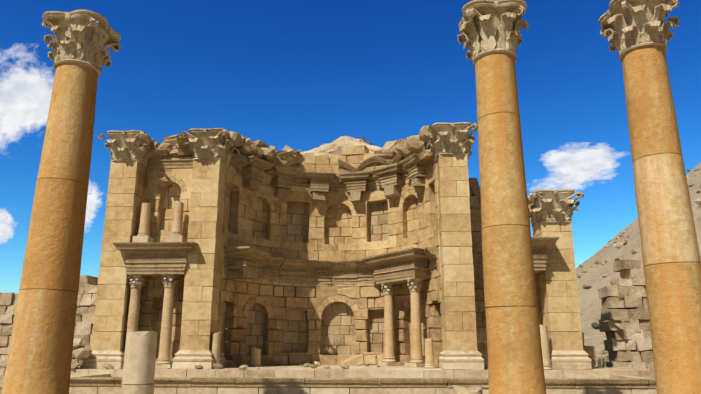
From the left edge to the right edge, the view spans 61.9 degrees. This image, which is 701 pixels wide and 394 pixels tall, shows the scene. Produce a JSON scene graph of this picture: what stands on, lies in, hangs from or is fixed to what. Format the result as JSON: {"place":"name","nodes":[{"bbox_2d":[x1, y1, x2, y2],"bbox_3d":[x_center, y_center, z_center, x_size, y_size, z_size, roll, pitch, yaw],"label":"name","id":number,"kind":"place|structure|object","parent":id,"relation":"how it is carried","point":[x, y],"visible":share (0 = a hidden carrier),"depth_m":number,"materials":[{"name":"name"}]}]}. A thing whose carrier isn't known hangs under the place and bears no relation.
{"place":"outdoors","nodes":[
{"label":"outdoors","id":0,"kind":"place"},
{"bbox_2d":[0,210,13,242],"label":"cloud","id":1,"kind":"structure","parent":0,"point":[6,219],"depth_m":3473.24,"materials":[{"name":"white"}]},
{"bbox_2d":[0,46,53,146],"bbox_3d":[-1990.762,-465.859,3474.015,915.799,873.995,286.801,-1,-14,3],"label":"cloud","id":2,"kind":"structure","parent":0,"point":[25,98],"depth_m":3474.53,"materials":[{"name":"white"}]},
{"bbox_2d":[84,182,100,227],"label":"cloud","id":3,"kind":"structure","parent":0,"point":[93,201],"depth_m":3479.89,"materials":[{"name":"white"}]},
{"bbox_2d":[151,298,173,358],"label":"wing niche backs","id":4,"kind":"object","parent":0,"point":[158,314],"visible":0.1,"depth_m":22.06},
{"bbox_2d":[143,157,192,276],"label":"wing upper walls","id":5,"kind":"structure","parent":0,"point":[163,192],"depth_m":22.92,"materials":[{"name":"beige stone"}]},
{"bbox_2d":[0,0,700,292],"label":"sky","id":6,"kind":"structure","parent":0,"point":[304,75],"materials":[{"name":"blue"}]},
{"bbox_2d":[225,162,700,367],"bbox_3d":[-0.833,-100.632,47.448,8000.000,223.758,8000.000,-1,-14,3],"label":"terrain","id":7,"kind":"structure","parent":0,"point":[590,304],"depth_m":67.37,"materials":[{"name":"soil"}]},
{"bbox_2d":[121,331,481,393],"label":"broken column stubs","id":8,"kind":"object","parent":7,"relation":"on","point":[138,374],"visible":1,"depth_m":10.48,"materials":[{"name":"stone"}]},
{"bbox_2d":[0,158,654,393],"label":"rubble walls","id":9,"kind":"structure","parent":7,"relation":"on","point":[626,329],"depth_m":22.65,"materials":[{"name":"stone"}]},
{"bbox_2d":[1,46,700,393],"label":"columns","id":10,"kind":"structure","parent":7,"relation":"on","point":[39,360],"depth_m":10.64,"materials":[{"name":"orange stone"}]},
{"bbox_2d":[42,0,679,77],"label":"column capitals","id":11,"kind":"object","parent":10,"relation":"on","point":[88,37],"visible":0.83,"depth_m":11.61,"materials":[{"name":"stone"}]},
{"bbox_2d":[69,365,656,393],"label":"stone platform","id":12,"kind":"structure","parent":7,"relation":"on","point":[321,371],"depth_m":19.17,"materials":[{"name":"stone"}]},
{"bbox_2d":[103,361,405,369],"bbox_3d":[0.100,6.271,20.562,17.181,0.827,7.886,-1,-14,3],"label":"loose debris","id":13,"kind":"object","parent":12,"relation":"on","point":[241,367],"visible":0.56,"depth_m":20.47,"materials":[{"name":"stone"}]},
{"bbox_2d":[217,276,443,366],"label":"lower wall","id":14,"kind":"structure","parent":12,"relation":"on","point":[272,302],"depth_m":24.48,"materials":[{"name":"stone"}]},
{"bbox_2d":[220,145,440,286],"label":"upper wall","id":15,"kind":"structure","parent":14,"relation":"on","point":[338,227],"depth_m":25.62,"materials":[{"name":"stone"}]},
{"bbox_2d":[263,136,472,183],"bbox_3d":[-0.720,-1.754,25.986,11.268,3.596,6.692,-1,-14,3],"label":"rubble","id":16,"kind":"object","parent":15,"relation":"on","point":[334,148],"visible":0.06,"depth_m":27.64,"materials":[{"name":"stone"}]},
{"bbox_2d":[221,188,441,355],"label":"wall niches","id":17,"kind":"object","parent":14,"relation":"on","point":[338,330],"visible":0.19,"depth_m":25.50,"materials":[{"name":"stone"}]},
{"bbox_2d":[113,148,559,286],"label":"entablatures","id":18,"kind":"object","parent":14,"relation":"on","point":[158,259],"visible":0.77,"depth_m":24.23,"materials":[{"name":"stone"}]},
{"bbox_2d":[149,125,429,165],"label":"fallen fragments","id":19,"kind":"object","parent":18,"relation":"on","point":[174,145],"visible":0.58,"depth_m":24.00,"materials":[{"name":"stone"}]},
{"bbox_2d":[82,350,591,369],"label":"pilaster bases","id":20,"kind":"object","parent":12,"relation":"on","point":[472,359],"visible":0.77,"depth_m":20.00,"materials":[{"name":"beige stone"}]},
{"bbox_2d":[91,154,582,349],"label":"pilasters","id":21,"kind":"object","parent":20,"relation":"on","point":[559,303],"depth_m":21.09,"materials":[{"name":"beige stone"}]},
{"bbox_2d":[97,122,583,228],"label":"pilaster capitals","id":22,"kind":"object","parent":21,"relation":"on","point":[550,206],"visible":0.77,"depth_m":22.00,"materials":[{"name":"beige stone"}]},
{"bbox_2d":[122,232,552,369],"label":"column bases","id":23,"kind":"object","parent":12,"relation":"on","point":[163,363],"depth_m":21.75,"materials":[{"name":"stone"}]},
{"bbox_2d":[124,201,550,364],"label":"small columns","id":24,"kind":"structure","parent":23,"relation":"on","point":[167,320],"depth_m":21.81,"materials":[{"name":"stone"}]},
{"bbox_2d":[127,274,422,294],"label":"column capitals","id":25,"kind":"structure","parent":24,"relation":"on","point":[169,281],"depth_m":21.44,"materials":[{"name":"stone"}]},
{"bbox_2d":[70,377,655,388],"bbox_3d":[-0.001,5.166,16.255,17.295,0.255,0.516,-1,-14,3],"label":"carved basin rim","id":26,"kind":"object","parent":12,"relation":"on","point":[614,383],"visible":0.77,"depth_m":16.07,"materials":[{"name":"stone"}]},
{"bbox_2d":[138,198,595,368],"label":"wing lower walls","id":27,"kind":"structure","parent":12,"relation":"on","point":[152,289],"depth_m":21.63,"materials":[{"name":"beige stone"}]},
{"bbox_2d":[358,136,653,368],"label":"shrubs","id":28,"kind":"object","parent":7,"relation":"on","point":[602,361],"visible":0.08,"depth_m":26.75,"materials":[{"name":"plant"}]},
{"bbox_2d":[576,168,700,320],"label":"hillside rocks","id":29,"kind":"object","parent":7,"relation":"on","point":[634,251],"visible":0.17,"depth_m":86.45,"materials":[{"name":"stone"}]},
{"bbox_2d":[576,169,700,328],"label":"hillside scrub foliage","id":30,"kind":"object","parent":7,"relation":"on","point":[594,325],"visible":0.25,"depth_m":70.53,"materials":[{"name":"green plant"}]},
{"bbox_2d":[531,142,622,189],"bbox_3d":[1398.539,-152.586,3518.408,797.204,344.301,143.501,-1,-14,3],"label":"cloud","id":31,"kind":"structure","parent":0,"point":[573,168],"depth_m":3517.92,"materials":[{"name":"white"}]}
]}

